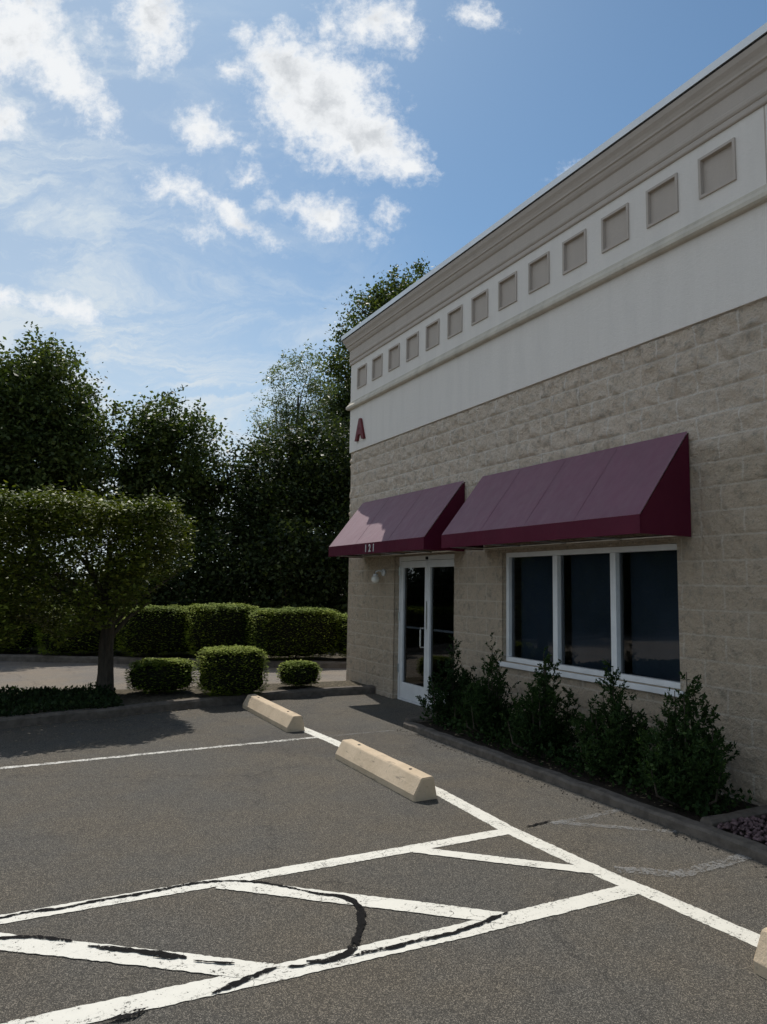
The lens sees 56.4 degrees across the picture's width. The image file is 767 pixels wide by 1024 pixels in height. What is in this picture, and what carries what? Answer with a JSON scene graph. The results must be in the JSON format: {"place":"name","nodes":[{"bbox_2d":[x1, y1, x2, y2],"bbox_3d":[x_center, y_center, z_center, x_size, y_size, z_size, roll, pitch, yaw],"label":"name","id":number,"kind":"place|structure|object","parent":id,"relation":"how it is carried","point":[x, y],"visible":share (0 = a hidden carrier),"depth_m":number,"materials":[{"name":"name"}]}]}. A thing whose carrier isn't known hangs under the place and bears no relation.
{"place":"outdoors","nodes":[
{"label":"outdoors","id":0,"kind":"place"},
{"bbox_2d":[0,661,345,690],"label":"service lane","id":1,"kind":"structure","parent":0,"point":[24,675],"depth_m":12.43,"materials":[{"name":"grey asphalt"}]},
{"bbox_2d":[0,654,346,668],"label":"kerb","id":2,"kind":"structure","parent":1,"relation":"on","point":[94,659],"depth_m":14.12,"materials":[{"name":"concrete"}]},
{"bbox_2d":[0,645,346,661],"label":"planting bed","id":3,"kind":"object","parent":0,"point":[337,658],"visible":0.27,"depth_m":14.87,"materials":[{"name":"soil"}]},
{"bbox_2d":[0,604,42,653],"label":"hedge","id":4,"kind":"object","parent":3,"relation":"on","point":[25,642],"visible":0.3,"depth_m":14.74,"materials":[{"name":"green plant"}]},
{"bbox_2d":[0,543,99,644],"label":"understory shrub","id":5,"kind":"object","parent":3,"relation":"on","point":[73,576],"visible":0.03,"depth_m":16.90,"materials":[{"name":"green plant"}]},
{"bbox_2d":[0,321,140,550],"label":"deciduous tree","id":6,"kind":"object","parent":3,"relation":"on","point":[38,399],"visible":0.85,"depth_m":18.14,"materials":[{"name":"green plant"}]},
{"bbox_2d":[31,604,126,655],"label":"hedge","id":7,"kind":"object","parent":3,"relation":"on","point":[88,643],"visible":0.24,"depth_m":14.31,"materials":[{"name":"green plant"}]},
{"bbox_2d":[54,549,187,608],"bbox_3d":[-6.431,2.099,17.913,3.870,2.540,3.225,4,-7,-27],"label":"understory shrub","id":8,"kind":"object","parent":3,"relation":"on","point":[158,596],"visible":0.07,"depth_m":17.54,"materials":[{"name":"green plant"}]},
{"bbox_2d":[115,604,193,656],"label":"hedge","id":9,"kind":"object","parent":3,"relation":"on","point":[153,629],"visible":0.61,"depth_m":14.31,"materials":[{"name":"green plant"}]},
{"bbox_2d":[101,385,237,569],"bbox_3d":[-5.876,-0.009,20.323,4.931,7.241,3.644,4,-7,-27],"label":"deciduous tree","id":10,"kind":"object","parent":3,"relation":"on","point":[147,468],"visible":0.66,"depth_m":19.88,"materials":[{"name":"green plant"}]},
{"bbox_2d":[149,514,280,607],"bbox_3d":[-4.325,1.780,18.346,4.120,3.359,2.959,4,-7,-27],"label":"understory shrub","id":11,"kind":"object","parent":3,"relation":"on","point":[206,581],"visible":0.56,"depth_m":17.85,"materials":[{"name":"green plant"}]},
{"bbox_2d":[182,602,258,657],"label":"hedge","id":12,"kind":"object","parent":3,"relation":"on","point":[215,624],"visible":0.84,"depth_m":14.29,"materials":[{"name":"green plant"}]},
{"bbox_2d":[189,402,350,607],"bbox_3d":[-2.154,0.275,20.971,7.475,6.957,4.439,4,-7,-27],"label":"deciduous tree","id":13,"kind":"object","parent":3,"relation":"on","point":[319,483],"visible":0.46,"depth_m":20.30,"materials":[{"name":"green plant"}]},
{"bbox_2d":[216,499,347,613],"bbox_3d":[-2.298,1.616,18.889,4.230,3.851,3.009,4,-7,-27],"label":"understory shrub","id":14,"kind":"object","parent":3,"relation":"on","point":[288,563],"visible":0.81,"depth_m":18.28,"materials":[{"name":"green plant"}]},
{"bbox_2d":[241,606,342,660],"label":"hedge","id":15,"kind":"object","parent":3,"relation":"on","point":[291,631],"visible":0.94,"depth_m":14.16,"materials":[{"name":"green plant"}]},
{"bbox_2d":[240,339,347,474],"bbox_3d":[-3.102,-1.006,24.695,4.182,10.203,2.846,4,-7,-27],"label":"feathery tree","id":16,"kind":"object","parent":3,"relation":"on","point":[311,389],"visible":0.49,"depth_m":24.86,"materials":[{"name":"green plant"}]},
{"bbox_2d":[299,504,349,614],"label":"understory shrub","id":17,"kind":"object","parent":3,"relation":"on","point":[343,561],"visible":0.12,"depth_m":18.78,"materials":[{"name":"green plant"}]},
{"bbox_2d":[332,613,347,657],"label":"hedge","id":18,"kind":"object","parent":3,"relation":"on","point":[342,641],"visible":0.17,"depth_m":14.49,"materials":[{"name":"green plant"}]},
{"bbox_2d":[1,681,364,716],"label":"planting bed","id":19,"kind":"object","parent":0,"point":[129,696],"visible":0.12,"depth_m":9.87,"materials":[{"name":"soil"}]},
{"bbox_2d":[0,682,123,716],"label":"ground cover","id":20,"kind":"object","parent":19,"relation":"on","point":[54,698],"visible":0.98,"depth_m":8.80,"materials":[{"name":"green plant"}]},
{"bbox_2d":[0,480,198,690],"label":"clipped tree","id":21,"kind":"object","parent":19,"relation":"on","point":[42,515],"visible":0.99,"depth_m":9.06,"materials":[{"name":"green plant"}]},
{"bbox_2d":[124,657,199,693],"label":"clipped shrub","id":22,"kind":"object","parent":19,"relation":"on","point":[155,675],"visible":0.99,"depth_m":9.67,"materials":[{"name":"green plant"}]},
{"bbox_2d":[192,644,269,696],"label":"clipped shrub","id":23,"kind":"object","parent":19,"relation":"on","point":[227,670],"visible":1,"depth_m":9.60,"materials":[{"name":"green plant"}]},
{"bbox_2d":[276,659,321,687],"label":"clipped shrub","id":24,"kind":"object","parent":19,"relation":"on","point":[297,673],"visible":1,"depth_m":10.49,"materials":[{"name":"green plant"}]},
{"bbox_2d":[0,693,766,1023],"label":"parking lot","id":25,"kind":"structure","parent":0,"point":[78,829],"depth_m":3.94,"materials":[{"name":"grey asphalt"}]},
{"bbox_2d":[0,935,71,941],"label":"crack sealant","id":26,"kind":"object","parent":25,"relation":"on","point":[34,936],"visible":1,"depth_m":3.21,"materials":[{"name":"black asphalt"}]},
{"bbox_2d":[103,1007,147,1020],"bbox_3d":[-0.950,1.860,2.645,0.162,0.001,0.048,4,-7,-27],"label":"crack sealant","id":27,"kind":"object","parent":25,"relation":"on","point":[123,1016],"visible":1,"depth_m":2.64,"materials":[{"name":"black asphalt"}]},
{"bbox_2d":[0,933,273,980],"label":"painted line","id":28,"kind":"object","parent":25,"relation":"on","point":[75,949],"visible":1,"depth_m":3.06,"materials":[{"name":"white paint"}]},
{"bbox_2d":[88,945,186,957],"bbox_3d":[-1.071,1.908,3.107,0.467,0.001,0.044,0,-6,9],"label":"crack sealant","id":29,"kind":"object","parent":28,"relation":"on","point":[124,949],"visible":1,"depth_m":3.11,"materials":[{"name":"black asphalt"}]},
{"bbox_2d":[153,956,179,958],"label":"crack sealant","id":30,"kind":"object","parent":28,"relation":"on","point":[169,957],"visible":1,"depth_m":3.06,"materials":[{"name":"black asphalt"}]},
{"bbox_2d":[194,960,234,963],"bbox_3d":[-0.719,1.904,3.025,0.181,0.001,0.020,0,-6,6],"label":"crack sealant","id":31,"kind":"object","parent":28,"relation":"on","point":[222,962],"visible":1,"depth_m":3.03,"materials":[{"name":"black asphalt"}]},
{"bbox_2d":[136,950,163,953],"bbox_3d":[-1.013,1.907,3.091,0.124,0.001,0.030,0,-6,8],"label":"crack sealant","id":32,"kind":"object","parent":25,"relation":"on","point":[144,952],"visible":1,"depth_m":3.09,"materials":[{"name":"black asphalt"}]},
{"bbox_2d":[0,880,307,917],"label":"crack sealant","id":33,"kind":"object","parent":25,"relation":"on","point":[120,896],"visible":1,"depth_m":3.70,"materials":[{"name":"black asphalt"}]},
{"bbox_2d":[1,737,316,768],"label":"painted line","id":34,"kind":"object","parent":25,"relation":"on","point":[148,753],"visible":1,"depth_m":6.68,"materials":[{"name":"paint"}]},
{"bbox_2d":[0,685,374,728],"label":"kerb","id":35,"kind":"structure","parent":25,"relation":"on","point":[15,721],"depth_m":8.96,"materials":[{"name":"concrete"}]},
{"bbox_2d":[0,829,506,923],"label":"painted line","id":36,"kind":"object","parent":25,"relation":"on","point":[347,859],"visible":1,"depth_m":3.96,"materials":[{"name":"white paint"}]},
{"bbox_2d":[243,694,304,731],"bbox_3d":[-1.355,2.406,8.636,0.213,0.172,1.720,4,-7,-27],"label":"wheel stop","id":37,"kind":"object","parent":25,"relation":"on","point":[281,717],"visible":1,"depth_m":8.35,"materials":[{"name":"concrete"}]},
{"bbox_2d":[2,885,638,1023],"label":"painted line","id":38,"kind":"object","parent":25,"relation":"on","point":[148,999],"visible":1,"depth_m":3.01,"materials":[{"name":"white paint"}]},
{"bbox_2d":[212,967,275,992],"bbox_3d":[-0.562,1.897,2.901,0.301,0.001,0.040,7,-8,-42],"label":"crack sealant","id":39,"kind":"object","parent":38,"relation":"on","point":[244,979],"visible":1,"depth_m":2.89,"materials":[{"name":"black asphalt"}]},
{"bbox_2d":[276,959,339,967],"bbox_3d":[-0.315,1.914,3.030,0.278,0.001,0.028,3,-6,-17],"label":"crack sealant","id":40,"kind":"object","parent":38,"relation":"on","point":[291,965],"visible":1,"depth_m":3.03,"materials":[{"name":"black asphalt"}]},
{"bbox_2d":[306,891,366,962],"bbox_3d":[-0.223,1.957,3.409,0.301,0.001,0.738,2,-6,-7],"label":"crack sealant","id":41,"kind":"object","parent":25,"relation":"on","point":[356,938],"visible":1,"depth_m":3.35,"materials":[{"name":"black asphalt"}]},
{"bbox_2d":[7,681,709,812],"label":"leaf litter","id":42,"kind":"object","parent":25,"relation":"on","point":[332,684],"visible":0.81,"depth_m":7.57,"materials":[{"name":"brown plant"}]},
{"bbox_2d":[216,879,504,923],"bbox_3d":[-0.141,1.987,3.664,1.505,0.001,0.136,0,-6,13],"label":"painted line","id":43,"kind":"object","parent":25,"relation":"on","point":[399,905],"visible":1,"depth_m":3.65,"materials":[{"name":"white paint"}]},
{"bbox_2d":[336,739,436,801],"bbox_3d":[-0.017,2.160,6.075,0.213,0.172,1.480,4,-7,-27],"label":"wheel stop","id":44,"kind":"object","parent":25,"relation":"on","point":[413,784],"visible":1,"depth_m":5.84,"materials":[{"name":"concrete"}]},
{"bbox_2d":[405,716,437,722],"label":"kerb","id":45,"kind":"structure","parent":25,"relation":"on","point":[414,719],"depth_m":8.30,"materials":[{"name":"concrete"}]},
{"bbox_2d":[349,912,508,956],"bbox_3d":[0.235,1.952,3.297,0.913,0.001,0.068,5,-7,-30],"label":"crack sealant","id":46,"kind":"object","parent":25,"relation":"on","point":[492,917],"visible":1,"depth_m":3.28,"materials":[{"name":"black asphalt"}]},
{"bbox_2d":[413,847,600,874],"bbox_3d":[0.716,2.063,4.235,1.091,0.001,0.110,-1,-6,15],"label":"painted line","id":47,"kind":"object","parent":25,"relation":"on","point":[517,861],"visible":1,"depth_m":4.23,"materials":[{"name":"white paint"}]},
{"bbox_2d":[303,727,759,946],"bbox_3d":[1.861,1.958,3.018,0.243,0.001,11.957,4,-7,-28],"label":"painted line","id":48,"kind":"object","parent":25,"relation":"on","point":[700,915],"visible":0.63,"depth_m":4.04,"materials":[{"name":"white paint"}]},
{"bbox_2d":[328,22,766,805],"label":"commercial building","id":49,"kind":"structure","parent":25,"relation":"on","point":[556,408],"depth_m":7.01,"materials":[{"name":"brick"}]},
{"bbox_2d":[397,554,453,707],"bbox_3d":[0.607,1.618,9.766,0.170,2.048,1.596,4,-7,-27],"label":"double door","id":50,"kind":"structure","parent":49,"relation":"in","point":[406,691],"depth_m":9.88,"materials":[{"name":"white metal"}]},
{"bbox_2d":[498,543,683,696],"bbox_3d":[2.002,1.011,7.128,0.254,1.283,2.530,4,-7,-27],"label":"window","id":51,"kind":"structure","parent":49,"relation":"in","point":[596,573],"depth_m":7.07,"materials":[{"name":"white metal"}]},
{"bbox_2d":[397,729,766,876],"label":"kerb grit","id":52,"kind":"object","parent":25,"relation":"on","point":[573,794],"visible":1,"depth_m":5.63,"materials":[{"name":"stone"}]},
{"bbox_2d":[403,721,766,863],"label":"kerb","id":53,"kind":"structure","parent":25,"relation":"on","point":[747,847],"depth_m":5.36,"materials":[{"name":"concrete"}]},
{"bbox_2d":[700,805,766,826],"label":"kerb","id":54,"kind":"structure","parent":25,"relation":"on","point":[715,820],"depth_m":4.89,"materials":[{"name":"concrete"}]},
{"bbox_2d":[753,927,766,978],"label":"wheel stop","id":55,"kind":"object","parent":25,"relation":"on","point":[760,962],"visible":1,"depth_m":3.03,"materials":[{"name":"concrete"}]},
{"bbox_2d":[0,0,766,588],"label":"sky","id":56,"kind":"structure","parent":0,"point":[188,188],"materials":[{"name":"blue"}]},
{"bbox_2d":[416,721,757,821],"bbox_3d":[1.572,2.293,6.713,0.765,0.001,3.910,4,-7,-27],"label":"planting bed","id":57,"kind":"object","parent":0,"point":[586,778],"visible":0.25,"depth_m":5.88,"materials":[{"name":"brown soil"}]},
{"bbox_2d":[415,635,485,725],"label":"upright shrub","id":58,"kind":"object","parent":57,"relation":"on","point":[453,695],"visible":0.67,"depth_m":8.11,"materials":[{"name":"green plant"}]},
{"bbox_2d":[455,632,523,739],"bbox_3d":[1.128,1.835,7.526,0.813,1.123,0.581,4,-7,-27],"label":"upright shrub","id":59,"kind":"object","parent":57,"relation":"on","point":[482,708],"visible":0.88,"depth_m":7.41,"materials":[{"name":"green plant"}]},
{"bbox_2d":[499,646,584,757],"bbox_3d":[1.499,1.790,6.742,0.826,1.062,0.666,4,-7,-27],"label":"upright shrub","id":60,"kind":"object","parent":57,"relation":"on","point":[537,722],"visible":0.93,"depth_m":6.63,"materials":[{"name":"green plant"}]},
{"bbox_2d":[420,704,755,816],"bbox_3d":[1.566,2.199,6.723,0.685,0.283,3.853,4,-7,-27],"label":"ground cover","id":61,"kind":"object","parent":57,"relation":"on","point":[697,806],"visible":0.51,"depth_m":6.12,"materials":[{"name":"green plant"}]},
{"bbox_2d":[568,658,659,778],"bbox_3d":[1.920,1.737,5.966,0.691,1.018,0.649,2,-6,-9],"label":"upright shrub","id":62,"kind":"object","parent":57,"relation":"on","point":[612,738],"visible":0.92,"depth_m":5.91,"materials":[{"name":"green plant"}]},
{"bbox_2d":[634,671,739,807],"bbox_3d":[2.221,1.683,5.308,0.681,1.002,0.904,-3,-7,36],"label":"upright shrub","id":63,"kind":"object","parent":57,"relation":"on","point":[677,763],"visible":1,"depth_m":5.16,"materials":[{"name":"green plant"}]},
{"bbox_2d":[722,819,766,845],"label":"planting bed","id":64,"kind":"object","parent":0,"point":[739,834],"depth_m":4.66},
{"bbox_2d":[716,815,766,844],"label":"bed stones","id":65,"kind":"object","parent":64,"relation":"on","point":[754,824],"visible":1,"depth_m":4.70,"materials":[{"name":"grey gravel"}]},
{"label":"ground","id":66,"kind":"structure","parent":0,"visible":0},
{"bbox_2d":[302,256,435,503],"bbox_3d":[-0.131,-3.140,28.396,5.353,15.357,8.275,-5,-8,43],"label":"deciduous tree","id":67,"kind":"object","parent":66,"relation":"on","point":[374,302],"visible":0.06,"depth_m":27.82,"materials":[{"name":"green plant"}]}
]}

